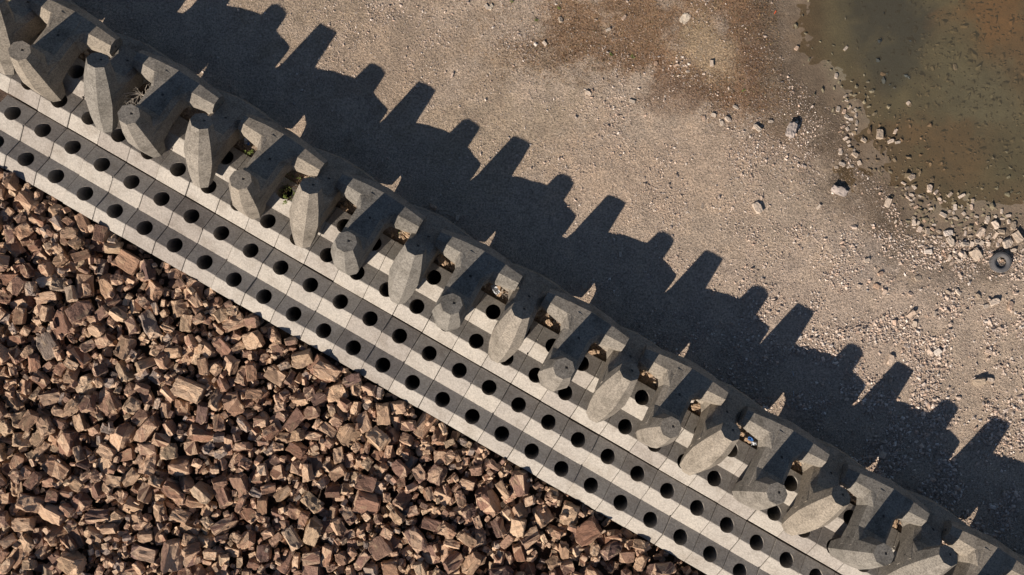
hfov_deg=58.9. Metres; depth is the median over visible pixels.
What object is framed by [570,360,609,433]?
concrete block
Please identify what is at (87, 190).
concrete block
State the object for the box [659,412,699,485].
concrete block
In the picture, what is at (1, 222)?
rock
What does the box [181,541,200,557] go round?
rock
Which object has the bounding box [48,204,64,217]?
rock
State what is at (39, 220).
rock
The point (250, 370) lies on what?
rock
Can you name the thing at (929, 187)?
stone
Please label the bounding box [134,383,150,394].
rock
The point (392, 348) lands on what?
concrete block
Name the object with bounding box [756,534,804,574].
concrete block
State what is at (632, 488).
concrete block
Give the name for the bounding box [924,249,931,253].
stone
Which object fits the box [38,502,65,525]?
rock
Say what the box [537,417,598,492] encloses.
concrete block
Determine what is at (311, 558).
rock
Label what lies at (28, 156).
concrete block
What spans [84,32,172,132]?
dolos
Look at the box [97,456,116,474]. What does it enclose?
rock
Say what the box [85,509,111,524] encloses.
rock
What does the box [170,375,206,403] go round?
rock
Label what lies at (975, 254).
stone
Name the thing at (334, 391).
rock
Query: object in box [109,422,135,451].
rock
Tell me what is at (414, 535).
rock
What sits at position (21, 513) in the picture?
rock
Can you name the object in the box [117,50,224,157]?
dolos
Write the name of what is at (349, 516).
rock
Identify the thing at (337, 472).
rock
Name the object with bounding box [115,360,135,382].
rock
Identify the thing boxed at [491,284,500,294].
plastic bag
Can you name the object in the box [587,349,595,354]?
rock
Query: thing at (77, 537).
rock
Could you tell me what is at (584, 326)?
dolos
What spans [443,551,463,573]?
rock
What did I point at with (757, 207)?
stone
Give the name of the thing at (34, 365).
rock
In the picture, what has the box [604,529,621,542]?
rock
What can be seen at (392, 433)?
rock
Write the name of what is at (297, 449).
rock
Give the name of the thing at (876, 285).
stone
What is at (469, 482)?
rock
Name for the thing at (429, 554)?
rock
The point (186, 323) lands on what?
rock
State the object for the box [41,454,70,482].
rock
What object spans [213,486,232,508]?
rock
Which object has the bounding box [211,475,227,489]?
rock
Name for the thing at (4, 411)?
rock
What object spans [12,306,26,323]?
rock
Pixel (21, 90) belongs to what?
concrete block
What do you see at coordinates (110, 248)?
rock
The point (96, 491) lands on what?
rock
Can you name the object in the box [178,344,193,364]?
rock
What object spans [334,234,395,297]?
concrete block
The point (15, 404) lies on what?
rock
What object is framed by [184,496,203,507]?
rock
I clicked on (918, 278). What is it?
stone
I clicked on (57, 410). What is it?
rock
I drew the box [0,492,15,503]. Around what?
rock
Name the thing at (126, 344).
rock
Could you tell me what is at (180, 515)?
rock
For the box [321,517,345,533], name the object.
rock
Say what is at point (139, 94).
dead shrub
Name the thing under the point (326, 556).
rock
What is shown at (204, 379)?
rock
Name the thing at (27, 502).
rock
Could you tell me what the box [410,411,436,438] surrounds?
rock
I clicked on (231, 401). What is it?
rock
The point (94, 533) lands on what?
rock
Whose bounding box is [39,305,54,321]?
rock
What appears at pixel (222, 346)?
rock
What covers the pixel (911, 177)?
stone
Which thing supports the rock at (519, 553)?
on the rubble
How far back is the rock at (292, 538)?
28.18 m
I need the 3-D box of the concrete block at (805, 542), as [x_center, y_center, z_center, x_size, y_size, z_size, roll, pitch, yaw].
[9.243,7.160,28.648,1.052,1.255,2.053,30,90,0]
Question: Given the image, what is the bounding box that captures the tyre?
[989,252,1011,272]
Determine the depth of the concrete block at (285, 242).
28.14 m
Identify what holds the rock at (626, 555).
on the rubble
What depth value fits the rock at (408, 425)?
28.13 m
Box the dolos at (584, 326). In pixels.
[538,289,629,390]
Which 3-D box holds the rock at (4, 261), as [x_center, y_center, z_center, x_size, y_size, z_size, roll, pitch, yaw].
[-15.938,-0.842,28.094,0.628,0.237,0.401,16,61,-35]
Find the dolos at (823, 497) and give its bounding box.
[781,437,866,535]
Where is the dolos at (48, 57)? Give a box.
[8,0,122,101]
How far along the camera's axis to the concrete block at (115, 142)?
28.17 m
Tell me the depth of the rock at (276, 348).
28.23 m
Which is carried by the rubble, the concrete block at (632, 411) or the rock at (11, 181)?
the rock at (11, 181)
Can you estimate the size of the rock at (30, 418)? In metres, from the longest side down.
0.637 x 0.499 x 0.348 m
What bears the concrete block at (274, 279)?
on the ground at (824, 22)
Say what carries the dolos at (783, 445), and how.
on the concrete block at (729, 502)
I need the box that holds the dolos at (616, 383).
[586,326,660,422]
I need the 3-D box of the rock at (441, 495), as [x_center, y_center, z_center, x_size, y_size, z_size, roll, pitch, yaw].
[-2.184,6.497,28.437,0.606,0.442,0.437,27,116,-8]
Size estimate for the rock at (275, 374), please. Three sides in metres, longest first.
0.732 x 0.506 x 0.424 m
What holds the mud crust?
on the ground at (824, 22)
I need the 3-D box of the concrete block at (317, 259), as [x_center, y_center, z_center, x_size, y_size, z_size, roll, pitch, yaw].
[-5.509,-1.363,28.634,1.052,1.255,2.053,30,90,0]
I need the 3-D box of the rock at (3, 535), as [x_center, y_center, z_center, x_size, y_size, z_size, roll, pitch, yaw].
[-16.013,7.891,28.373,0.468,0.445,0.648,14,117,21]
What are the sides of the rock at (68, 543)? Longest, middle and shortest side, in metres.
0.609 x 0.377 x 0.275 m
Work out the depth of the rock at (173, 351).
28.12 m
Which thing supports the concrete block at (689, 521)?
on the ground at (824, 22)
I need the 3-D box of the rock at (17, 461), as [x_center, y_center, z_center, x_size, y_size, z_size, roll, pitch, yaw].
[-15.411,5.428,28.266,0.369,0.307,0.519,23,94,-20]
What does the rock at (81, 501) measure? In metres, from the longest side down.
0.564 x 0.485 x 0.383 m
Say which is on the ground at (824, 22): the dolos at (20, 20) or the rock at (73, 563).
the dolos at (20, 20)
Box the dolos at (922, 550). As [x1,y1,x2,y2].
[881,489,968,574]
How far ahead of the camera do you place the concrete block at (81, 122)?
28.15 m
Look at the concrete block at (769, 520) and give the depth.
28.16 m
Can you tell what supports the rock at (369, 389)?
on the rubble
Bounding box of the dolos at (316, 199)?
[289,147,381,247]
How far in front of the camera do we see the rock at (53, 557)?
28.19 m
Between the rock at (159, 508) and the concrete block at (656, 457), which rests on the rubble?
the rock at (159, 508)
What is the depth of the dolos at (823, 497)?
26.87 m
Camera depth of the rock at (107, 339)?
28.16 m
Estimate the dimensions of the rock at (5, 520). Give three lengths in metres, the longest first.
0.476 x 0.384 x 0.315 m
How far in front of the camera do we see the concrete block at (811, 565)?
28.23 m
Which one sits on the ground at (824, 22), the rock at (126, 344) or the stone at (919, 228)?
the stone at (919, 228)
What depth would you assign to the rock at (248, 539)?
28.14 m
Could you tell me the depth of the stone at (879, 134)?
28.50 m
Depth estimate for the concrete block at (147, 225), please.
28.16 m
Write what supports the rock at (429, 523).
on the rubble
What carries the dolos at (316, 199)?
on the ground at (824, 22)
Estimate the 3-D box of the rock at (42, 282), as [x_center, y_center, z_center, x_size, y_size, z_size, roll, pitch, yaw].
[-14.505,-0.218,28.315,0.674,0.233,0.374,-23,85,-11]
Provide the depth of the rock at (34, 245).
28.26 m
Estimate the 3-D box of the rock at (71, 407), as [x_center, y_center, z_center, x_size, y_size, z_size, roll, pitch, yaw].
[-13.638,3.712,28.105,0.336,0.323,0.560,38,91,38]
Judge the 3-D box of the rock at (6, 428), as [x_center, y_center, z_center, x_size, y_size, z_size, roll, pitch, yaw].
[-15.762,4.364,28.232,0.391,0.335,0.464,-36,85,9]
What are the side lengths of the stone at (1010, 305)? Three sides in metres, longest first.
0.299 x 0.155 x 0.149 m
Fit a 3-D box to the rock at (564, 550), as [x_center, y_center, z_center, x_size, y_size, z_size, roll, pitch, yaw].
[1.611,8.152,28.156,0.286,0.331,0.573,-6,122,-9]
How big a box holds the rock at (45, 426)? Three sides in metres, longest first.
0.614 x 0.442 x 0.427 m
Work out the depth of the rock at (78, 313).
28.11 m
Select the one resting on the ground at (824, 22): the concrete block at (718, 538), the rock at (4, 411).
the concrete block at (718, 538)
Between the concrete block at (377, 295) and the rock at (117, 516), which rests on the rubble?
the rock at (117, 516)
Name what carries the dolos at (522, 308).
on the ground at (824, 22)
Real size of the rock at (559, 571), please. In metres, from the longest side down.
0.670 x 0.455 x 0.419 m
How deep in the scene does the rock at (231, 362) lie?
28.20 m
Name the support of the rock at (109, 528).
on the rubble
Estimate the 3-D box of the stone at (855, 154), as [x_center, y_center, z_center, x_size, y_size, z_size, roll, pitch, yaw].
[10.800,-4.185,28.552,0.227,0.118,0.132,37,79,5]
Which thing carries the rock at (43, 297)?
on the rubble
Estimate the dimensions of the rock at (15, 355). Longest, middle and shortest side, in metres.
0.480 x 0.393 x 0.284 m
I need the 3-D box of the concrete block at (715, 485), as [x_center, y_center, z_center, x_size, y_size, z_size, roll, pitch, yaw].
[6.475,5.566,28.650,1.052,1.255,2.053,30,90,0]
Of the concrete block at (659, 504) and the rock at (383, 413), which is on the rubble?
the rock at (383, 413)
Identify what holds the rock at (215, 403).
on the rubble
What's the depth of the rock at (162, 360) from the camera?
28.13 m
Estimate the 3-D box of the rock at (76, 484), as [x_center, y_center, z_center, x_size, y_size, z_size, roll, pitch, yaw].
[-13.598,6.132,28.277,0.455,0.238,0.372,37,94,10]
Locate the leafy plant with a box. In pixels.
[282,195,291,203]
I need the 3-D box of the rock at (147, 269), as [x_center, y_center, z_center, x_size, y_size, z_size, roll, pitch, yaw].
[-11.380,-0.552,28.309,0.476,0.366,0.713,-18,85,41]
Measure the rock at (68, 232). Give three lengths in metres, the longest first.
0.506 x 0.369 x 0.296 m
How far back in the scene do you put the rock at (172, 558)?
28.04 m
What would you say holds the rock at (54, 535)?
on the rubble
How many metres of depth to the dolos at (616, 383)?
26.71 m
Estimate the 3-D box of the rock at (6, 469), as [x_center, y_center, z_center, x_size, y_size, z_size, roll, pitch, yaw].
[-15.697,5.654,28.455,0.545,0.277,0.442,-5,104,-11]
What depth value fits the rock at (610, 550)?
28.05 m
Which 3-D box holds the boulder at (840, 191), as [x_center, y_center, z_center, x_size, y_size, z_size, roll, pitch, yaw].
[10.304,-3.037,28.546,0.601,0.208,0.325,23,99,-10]
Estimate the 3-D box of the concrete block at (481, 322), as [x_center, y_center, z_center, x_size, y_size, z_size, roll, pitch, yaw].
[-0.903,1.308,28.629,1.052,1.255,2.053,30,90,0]
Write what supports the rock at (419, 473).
on the rubble
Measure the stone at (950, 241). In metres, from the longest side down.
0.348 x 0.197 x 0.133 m
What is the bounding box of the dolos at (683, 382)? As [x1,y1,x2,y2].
[636,345,728,447]
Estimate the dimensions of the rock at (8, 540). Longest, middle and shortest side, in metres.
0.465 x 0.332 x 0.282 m
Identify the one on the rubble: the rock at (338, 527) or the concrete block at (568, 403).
the rock at (338, 527)
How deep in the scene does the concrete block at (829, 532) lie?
28.16 m
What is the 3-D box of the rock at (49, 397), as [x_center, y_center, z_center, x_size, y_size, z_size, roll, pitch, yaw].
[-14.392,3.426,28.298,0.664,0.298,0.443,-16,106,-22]
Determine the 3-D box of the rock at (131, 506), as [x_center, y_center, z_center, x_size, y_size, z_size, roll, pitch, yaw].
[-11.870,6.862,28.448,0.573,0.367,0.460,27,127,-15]
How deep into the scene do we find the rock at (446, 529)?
28.08 m
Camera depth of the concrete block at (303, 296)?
28.15 m
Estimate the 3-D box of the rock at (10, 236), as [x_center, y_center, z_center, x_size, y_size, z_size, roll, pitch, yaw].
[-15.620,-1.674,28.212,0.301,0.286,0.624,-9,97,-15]
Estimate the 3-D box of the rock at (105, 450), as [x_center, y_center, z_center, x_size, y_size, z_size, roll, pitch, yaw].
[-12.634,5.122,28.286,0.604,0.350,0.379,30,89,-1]
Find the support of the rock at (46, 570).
on the rubble
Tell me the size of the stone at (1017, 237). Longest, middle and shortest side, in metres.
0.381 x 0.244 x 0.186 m
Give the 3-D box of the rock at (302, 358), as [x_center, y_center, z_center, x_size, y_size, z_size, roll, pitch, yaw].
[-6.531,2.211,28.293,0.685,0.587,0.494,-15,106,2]
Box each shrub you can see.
[121,85,149,106]
[276,172,301,199]
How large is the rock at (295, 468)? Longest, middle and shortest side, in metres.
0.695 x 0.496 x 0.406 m
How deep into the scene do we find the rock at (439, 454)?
28.21 m
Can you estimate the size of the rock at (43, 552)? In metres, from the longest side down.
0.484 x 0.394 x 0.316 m
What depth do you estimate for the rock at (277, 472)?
28.19 m
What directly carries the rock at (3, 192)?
on the rubble
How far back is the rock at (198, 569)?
28.31 m
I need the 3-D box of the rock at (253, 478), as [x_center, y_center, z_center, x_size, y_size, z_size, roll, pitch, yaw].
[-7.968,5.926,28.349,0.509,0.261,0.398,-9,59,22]
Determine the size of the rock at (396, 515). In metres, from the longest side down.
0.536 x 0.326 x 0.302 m
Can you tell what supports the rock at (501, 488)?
on the rubble
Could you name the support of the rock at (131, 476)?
on the rubble
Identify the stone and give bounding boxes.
[752,201,763,213]
[753,124,761,131]
[851,152,858,157]
[873,283,879,288]
[876,129,882,139]
[884,197,891,207]
[887,354,894,364]
[906,310,915,317]
[907,173,915,180]
[914,275,921,281]
[916,226,922,232]
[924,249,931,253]
[925,228,929,234]
[927,184,932,192]
[933,348,942,355]
[939,211,946,217]
[943,230,952,236]
[946,235,955,246]
[960,242,969,245]
[969,247,982,261]
[972,378,985,385]
[976,227,985,237]
[984,216,989,223]
[984,349,992,354]
[986,377,993,381]
[989,298,999,306]
[991,220,999,228]
[997,229,1004,233]
[1002,237,1012,248]
[1007,301,1013,310]
[1010,221,1015,229]
[1011,230,1023,242]
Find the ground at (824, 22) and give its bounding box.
[0,0,1023,574]
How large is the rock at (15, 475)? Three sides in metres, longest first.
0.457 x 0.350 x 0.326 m
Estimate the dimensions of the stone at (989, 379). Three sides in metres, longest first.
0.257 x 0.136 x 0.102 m
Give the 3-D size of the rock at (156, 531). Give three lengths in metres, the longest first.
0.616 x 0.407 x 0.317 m
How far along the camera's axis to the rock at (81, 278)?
28.27 m
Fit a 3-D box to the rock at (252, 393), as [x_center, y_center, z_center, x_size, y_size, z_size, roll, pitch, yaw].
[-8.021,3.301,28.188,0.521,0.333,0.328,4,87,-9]
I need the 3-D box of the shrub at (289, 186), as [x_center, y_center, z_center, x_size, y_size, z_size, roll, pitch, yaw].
[-6.668,-3.084,27.858,1.125,0.596,0.975,31,90,0]
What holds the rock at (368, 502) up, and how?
on the rubble
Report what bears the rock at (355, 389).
on the rubble
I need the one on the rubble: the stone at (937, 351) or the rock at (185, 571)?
the rock at (185, 571)
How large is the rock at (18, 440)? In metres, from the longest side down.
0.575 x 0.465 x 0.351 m
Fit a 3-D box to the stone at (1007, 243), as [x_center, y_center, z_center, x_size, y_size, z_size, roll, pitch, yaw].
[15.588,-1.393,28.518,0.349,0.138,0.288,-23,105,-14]
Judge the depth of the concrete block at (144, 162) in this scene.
28.13 m
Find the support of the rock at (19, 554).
on the rubble
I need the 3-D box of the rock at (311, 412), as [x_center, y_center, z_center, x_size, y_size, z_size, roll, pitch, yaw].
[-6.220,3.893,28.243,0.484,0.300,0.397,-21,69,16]
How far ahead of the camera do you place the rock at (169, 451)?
28.11 m
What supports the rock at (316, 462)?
on the rubble
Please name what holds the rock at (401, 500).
on the rubble
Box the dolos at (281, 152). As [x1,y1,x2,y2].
[229,113,327,218]
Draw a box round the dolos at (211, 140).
[184,88,279,187]
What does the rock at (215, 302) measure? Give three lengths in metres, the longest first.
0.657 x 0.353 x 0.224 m
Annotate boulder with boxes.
[679,12,690,24]
[785,122,797,138]
[831,185,848,196]
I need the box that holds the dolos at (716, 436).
[680,380,766,475]
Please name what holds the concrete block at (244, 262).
on the ground at (824, 22)
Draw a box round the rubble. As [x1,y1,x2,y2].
[0,167,697,574]
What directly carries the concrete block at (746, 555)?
on the ground at (824, 22)
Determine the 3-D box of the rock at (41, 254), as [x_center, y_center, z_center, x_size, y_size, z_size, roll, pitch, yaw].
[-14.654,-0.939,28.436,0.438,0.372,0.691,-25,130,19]
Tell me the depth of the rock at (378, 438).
28.00 m
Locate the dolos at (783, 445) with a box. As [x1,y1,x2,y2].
[732,406,829,509]
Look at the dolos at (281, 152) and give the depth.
26.74 m
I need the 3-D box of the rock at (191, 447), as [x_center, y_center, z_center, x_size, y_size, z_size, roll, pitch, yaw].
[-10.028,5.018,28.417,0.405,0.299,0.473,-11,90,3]
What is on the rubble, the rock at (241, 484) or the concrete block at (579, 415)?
the rock at (241, 484)
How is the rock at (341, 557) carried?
on the rubble
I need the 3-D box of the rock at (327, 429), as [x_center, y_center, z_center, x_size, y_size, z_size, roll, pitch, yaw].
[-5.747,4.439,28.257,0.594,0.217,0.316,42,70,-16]
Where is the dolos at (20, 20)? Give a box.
[0,0,78,74]
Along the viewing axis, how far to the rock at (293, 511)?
28.25 m
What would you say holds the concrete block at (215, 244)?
on the ground at (824, 22)
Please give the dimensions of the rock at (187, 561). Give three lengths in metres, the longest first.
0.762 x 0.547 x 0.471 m
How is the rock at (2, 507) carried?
on the rubble
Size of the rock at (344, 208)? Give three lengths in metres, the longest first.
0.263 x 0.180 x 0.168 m
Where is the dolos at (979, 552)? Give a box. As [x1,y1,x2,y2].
[942,520,1023,574]
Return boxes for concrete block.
[0,34,39,92]
[0,95,40,168]
[4,112,70,185]
[8,73,41,109]
[34,129,99,201]
[38,58,84,127]
[63,146,129,219]
[68,99,100,143]
[93,163,156,236]
[98,91,142,161]
[122,180,188,253]
[127,116,188,178]
[152,197,217,270]
[156,122,191,195]
[182,214,246,287]
[186,147,247,212]
[211,231,276,304]
[216,156,251,229]
[241,248,306,321]
[245,177,298,246]
[270,266,333,338]
[275,206,336,263]
[300,282,363,355]
[304,207,351,280]
[330,299,393,372]
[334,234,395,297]
[360,316,422,389]
[363,241,402,314]
[389,333,452,407]
[393,262,452,331]
[418,350,480,423]
[423,290,484,348]
[448,366,509,440]
[452,293,505,365]
[477,383,538,458]
[482,320,543,382]
[507,400,568,475]
[511,326,558,399]
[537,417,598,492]
[541,352,601,416]
[567,433,627,509]
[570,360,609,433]
[595,450,656,526]
[600,380,655,450]
[625,468,686,543]
[629,409,690,468]
[655,485,715,560]
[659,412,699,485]
[685,502,745,574]
[689,439,749,502]
[717,519,775,574]
[718,446,755,519]
[747,468,801,536]
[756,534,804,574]
[778,527,821,553]
[798,550,834,574]
[807,503,855,570]
[837,527,897,574]
[877,531,900,574]
[944,565,955,574]
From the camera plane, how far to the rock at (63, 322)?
28.26 m
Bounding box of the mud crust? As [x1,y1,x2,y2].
[792,0,1023,236]
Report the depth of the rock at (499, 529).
28.19 m
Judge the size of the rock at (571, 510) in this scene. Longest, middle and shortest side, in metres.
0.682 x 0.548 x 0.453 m
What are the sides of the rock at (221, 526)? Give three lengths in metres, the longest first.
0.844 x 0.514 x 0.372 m
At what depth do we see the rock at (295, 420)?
28.23 m
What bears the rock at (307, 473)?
on the rubble
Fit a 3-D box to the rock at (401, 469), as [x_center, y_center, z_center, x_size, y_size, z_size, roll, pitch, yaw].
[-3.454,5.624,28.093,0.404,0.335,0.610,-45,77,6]
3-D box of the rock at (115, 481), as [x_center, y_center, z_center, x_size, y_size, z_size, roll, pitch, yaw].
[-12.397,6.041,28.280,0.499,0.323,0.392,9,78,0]
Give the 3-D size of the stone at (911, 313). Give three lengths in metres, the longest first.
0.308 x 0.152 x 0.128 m
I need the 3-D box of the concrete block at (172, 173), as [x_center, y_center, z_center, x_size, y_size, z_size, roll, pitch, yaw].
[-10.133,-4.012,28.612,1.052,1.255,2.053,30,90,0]
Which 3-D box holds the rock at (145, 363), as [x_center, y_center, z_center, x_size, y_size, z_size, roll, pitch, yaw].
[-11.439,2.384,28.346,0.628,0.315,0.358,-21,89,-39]
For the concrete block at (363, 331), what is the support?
on the ground at (824, 22)
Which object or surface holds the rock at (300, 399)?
on the rubble
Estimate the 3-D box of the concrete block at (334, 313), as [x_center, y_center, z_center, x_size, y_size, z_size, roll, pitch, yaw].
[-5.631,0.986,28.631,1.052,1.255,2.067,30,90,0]
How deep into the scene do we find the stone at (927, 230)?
28.51 m
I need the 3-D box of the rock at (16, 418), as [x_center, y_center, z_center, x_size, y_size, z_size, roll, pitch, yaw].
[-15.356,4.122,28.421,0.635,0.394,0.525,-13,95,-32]
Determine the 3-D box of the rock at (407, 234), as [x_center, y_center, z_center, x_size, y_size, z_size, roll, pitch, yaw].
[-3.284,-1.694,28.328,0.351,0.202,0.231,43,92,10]
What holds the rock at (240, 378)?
on the rubble
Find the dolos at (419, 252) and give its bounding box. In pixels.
[388,204,474,303]
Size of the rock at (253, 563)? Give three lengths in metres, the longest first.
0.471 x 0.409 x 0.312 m
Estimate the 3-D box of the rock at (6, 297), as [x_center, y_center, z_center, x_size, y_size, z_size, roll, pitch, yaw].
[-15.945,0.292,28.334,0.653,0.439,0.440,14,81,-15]
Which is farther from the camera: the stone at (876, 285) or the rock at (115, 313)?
the stone at (876, 285)
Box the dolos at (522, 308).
[488,263,571,362]
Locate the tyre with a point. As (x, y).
(994, 267)
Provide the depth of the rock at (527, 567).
28.33 m
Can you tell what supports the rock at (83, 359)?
on the rubble
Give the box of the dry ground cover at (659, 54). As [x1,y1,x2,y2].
[408,0,813,154]
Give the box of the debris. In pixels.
[7,0,947,545]
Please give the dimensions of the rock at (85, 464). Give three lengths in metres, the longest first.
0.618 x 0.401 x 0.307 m
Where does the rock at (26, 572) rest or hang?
on the rubble
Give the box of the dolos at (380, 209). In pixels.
[331,171,425,274]
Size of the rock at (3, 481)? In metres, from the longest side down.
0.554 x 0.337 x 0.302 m
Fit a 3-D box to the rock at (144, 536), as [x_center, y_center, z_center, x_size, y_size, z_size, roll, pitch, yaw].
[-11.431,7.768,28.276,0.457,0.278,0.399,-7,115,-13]
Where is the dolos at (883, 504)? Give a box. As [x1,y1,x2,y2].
[828,464,929,569]
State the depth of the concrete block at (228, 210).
28.12 m
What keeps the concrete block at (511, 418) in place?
on the ground at (824, 22)
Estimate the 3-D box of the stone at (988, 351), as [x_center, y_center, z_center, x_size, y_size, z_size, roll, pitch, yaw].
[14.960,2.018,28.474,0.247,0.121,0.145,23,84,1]
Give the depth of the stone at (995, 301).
28.40 m
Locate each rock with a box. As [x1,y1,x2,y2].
[0,182,7,200]
[0,216,3,230]
[0,254,9,268]
[0,272,29,287]
[0,289,12,304]
[0,343,10,364]
[0,366,13,380]
[0,401,9,420]
[0,419,13,436]
[0,472,6,488]
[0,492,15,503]
[0,504,5,510]
[0,510,10,527]
[0,528,8,549]
[0,532,18,548]
[2,462,19,474]
[3,172,18,190]
[3,223,17,243]
[3,241,25,256]
[5,546,32,568]
[6,274,26,295]
[6,333,28,346]
[6,395,24,412]
[8,346,24,363]
[8,468,23,483]
[8,500,25,516]
[9,452,24,470]
[10,294,35,309]
[10,409,31,428]
[10,480,22,495]
[11,516,36,531]
[12,221,33,239]
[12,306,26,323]
[12,432,32,446]
[14,190,39,211]
[15,493,44,512]
[16,534,36,552]
[17,409,38,431]
[18,570,32,574]
[19,378,31,394]
[22,559,37,570]
[23,471,42,488]
[27,239,42,251]
[28,214,45,226]
[28,352,40,374]
[29,370,51,388]
[29,429,47,446]
[32,526,45,548]
[33,246,54,260]
[34,290,62,304]
[34,544,53,559]
[35,274,57,287]
[35,332,61,360]
[36,416,55,435]
[37,389,60,405]
[38,258,54,276]
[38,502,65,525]
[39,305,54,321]
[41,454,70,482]
[42,562,55,574]
[44,524,67,545]
[45,487,59,502]
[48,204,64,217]
[48,428,60,446]
[48,549,62,573]
[49,277,70,292]
[51,306,79,339]
[51,405,68,419]
[52,253,68,267]
[52,360,66,376]
[53,416,70,429]
[56,550,86,574]
[57,426,81,456]
[59,486,75,499]
[59,534,77,552]
[60,227,77,238]
[63,366,79,383]
[64,285,77,301]
[64,398,78,415]
[65,299,95,327]
[66,346,91,367]
[68,525,86,548]
[69,475,84,491]
[71,248,90,262]
[71,492,92,511]
[72,413,87,431]
[73,445,85,462]
[74,213,93,236]
[75,273,93,297]
[75,373,96,394]
[75,457,93,469]
[78,394,96,412]
[83,525,106,542]
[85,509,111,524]
[87,323,105,337]
[89,481,105,499]
[92,224,109,241]
[94,331,115,348]
[95,304,110,320]
[96,442,117,460]
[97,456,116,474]
[98,273,118,298]
[98,387,121,416]
[100,523,119,533]
[103,242,122,253]
[105,294,123,307]
[105,474,122,487]
[105,509,125,524]
[108,306,127,321]
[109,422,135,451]
[111,249,140,274]
[115,335,136,359]
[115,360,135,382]
[116,567,137,574]
[117,447,135,461]
[122,396,141,414]
[122,467,140,486]
[122,495,144,513]
[124,313,140,335]
[131,408,150,425]
[131,542,159,563]
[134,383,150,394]
[134,415,161,442]
[135,357,155,372]
[136,442,157,455]
[137,482,154,503]
[137,529,153,543]
[138,309,162,338]
[138,452,159,475]
[139,259,155,280]
[145,279,163,300]
[147,475,163,488]
[151,433,170,446]
[153,501,166,521]
[153,526,166,544]
[154,352,170,368]
[159,401,170,417]
[160,443,177,459]
[160,537,185,573]
[161,477,185,501]
[164,346,182,357]
[168,455,193,475]
[169,507,191,523]
[170,330,185,345]
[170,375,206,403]
[171,299,188,317]
[174,398,189,415]
[177,567,193,574]
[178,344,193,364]
[178,520,201,536]
[179,475,194,494]
[180,313,192,331]
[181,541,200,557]
[182,276,204,299]
[183,547,204,567]
[184,440,199,455]
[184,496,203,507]
[185,292,202,307]
[187,424,214,442]
[190,481,214,504]
[191,563,207,574]
[195,401,209,424]
[197,338,217,358]
[197,356,209,374]
[197,373,217,393]
[197,530,215,547]
[203,297,222,309]
[208,387,225,410]
[210,512,239,535]
[211,334,233,358]
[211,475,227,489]
[212,307,230,322]
[212,561,231,574]
[213,414,225,431]
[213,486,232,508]
[221,390,244,416]
[222,311,243,332]
[223,354,239,375]
[224,434,235,454]
[225,541,242,556]
[229,472,251,497]
[233,442,253,452]
[234,366,248,386]
[237,530,255,548]
[238,456,252,471]
[240,502,260,523]
[242,330,264,349]
[242,568,252,574]
[243,315,259,327]
[245,361,256,381]
[246,388,262,398]
[247,557,263,569]
[248,470,265,483]
[256,542,271,561]
[257,495,267,515]
[261,423,279,439]
[264,364,288,387]
[269,342,286,355]
[270,464,284,479]
[271,507,287,519]
[273,485,291,501]
[275,432,289,442]
[276,547,295,574]
[281,525,303,551]
[283,407,304,432]
[284,502,302,519]
[285,441,306,458]
[290,429,305,441]
[290,454,309,475]
[291,348,313,368]
[292,392,309,406]
[295,172,304,177]
[300,491,323,513]
[302,463,314,481]
[302,550,321,565]
[302,564,325,574]
[303,515,322,546]
[304,406,320,419]
[307,354,340,382]
[309,453,324,478]
[311,392,327,406]
[318,422,336,438]
[320,543,334,567]
[321,459,336,472]
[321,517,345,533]
[324,380,349,403]
[325,485,340,497]
[329,463,346,481]
[330,516,347,535]
[333,446,343,463]
[334,551,348,565]
[336,423,360,446]
[337,397,351,411]
[339,504,357,525]
[340,205,348,211]
[342,373,361,387]
[350,381,361,395]
[352,490,381,514]
[353,549,370,570]
[354,474,376,492]
[355,411,371,433]
[361,382,376,397]
[365,426,390,450]
[368,535,392,560]
[371,448,388,462]
[376,403,390,424]
[381,557,400,574]
[386,427,400,444]
[388,507,405,524]
[388,535,402,558]
[390,400,406,413]
[390,414,404,430]
[391,459,410,478]
[392,488,411,510]
[401,420,416,430]
[402,231,409,237]
[402,525,427,553]
[407,570,415,574]
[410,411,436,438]
[412,463,427,483]
[412,561,426,574]
[416,439,435,456]
[421,516,441,531]
[421,542,439,564]
[423,486,435,500]
[427,463,446,485]
[431,426,447,445]
[433,449,448,463]
[434,484,452,506]
[436,254,448,265]
[437,520,456,538]
[438,540,454,563]
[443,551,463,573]
[457,530,475,546]
[459,475,477,490]
[461,503,476,519]
[461,552,481,574]
[470,527,486,546]
[475,484,501,516]
[488,565,513,574]
[490,517,506,537]
[495,480,510,499]
[510,470,529,496]
[510,517,526,537]
[512,502,528,518]
[512,543,525,561]
[519,525,540,549]
[520,561,535,574]
[531,503,553,528]
[545,319,552,327]
[546,554,561,568]
[548,567,569,574]
[559,502,579,524]
[559,541,568,558]
[560,559,574,574]
[570,515,602,546]
[582,565,599,574]
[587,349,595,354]
[599,540,622,559]
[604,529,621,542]
[619,547,634,562]
[633,554,647,570]
[646,561,676,574]
[691,403,700,409]
[892,519,897,527]
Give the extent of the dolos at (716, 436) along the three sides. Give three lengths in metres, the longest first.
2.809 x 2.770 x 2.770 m
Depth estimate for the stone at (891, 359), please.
28.42 m
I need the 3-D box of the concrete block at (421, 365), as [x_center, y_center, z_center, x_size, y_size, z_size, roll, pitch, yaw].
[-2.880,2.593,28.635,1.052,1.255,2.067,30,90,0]
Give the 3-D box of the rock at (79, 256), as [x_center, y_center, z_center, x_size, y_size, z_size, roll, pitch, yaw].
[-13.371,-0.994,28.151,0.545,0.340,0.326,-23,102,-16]
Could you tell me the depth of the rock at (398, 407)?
28.21 m
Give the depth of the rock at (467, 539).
28.04 m
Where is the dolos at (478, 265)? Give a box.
[432,229,523,331]
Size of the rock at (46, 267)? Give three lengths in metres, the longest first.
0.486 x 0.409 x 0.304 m

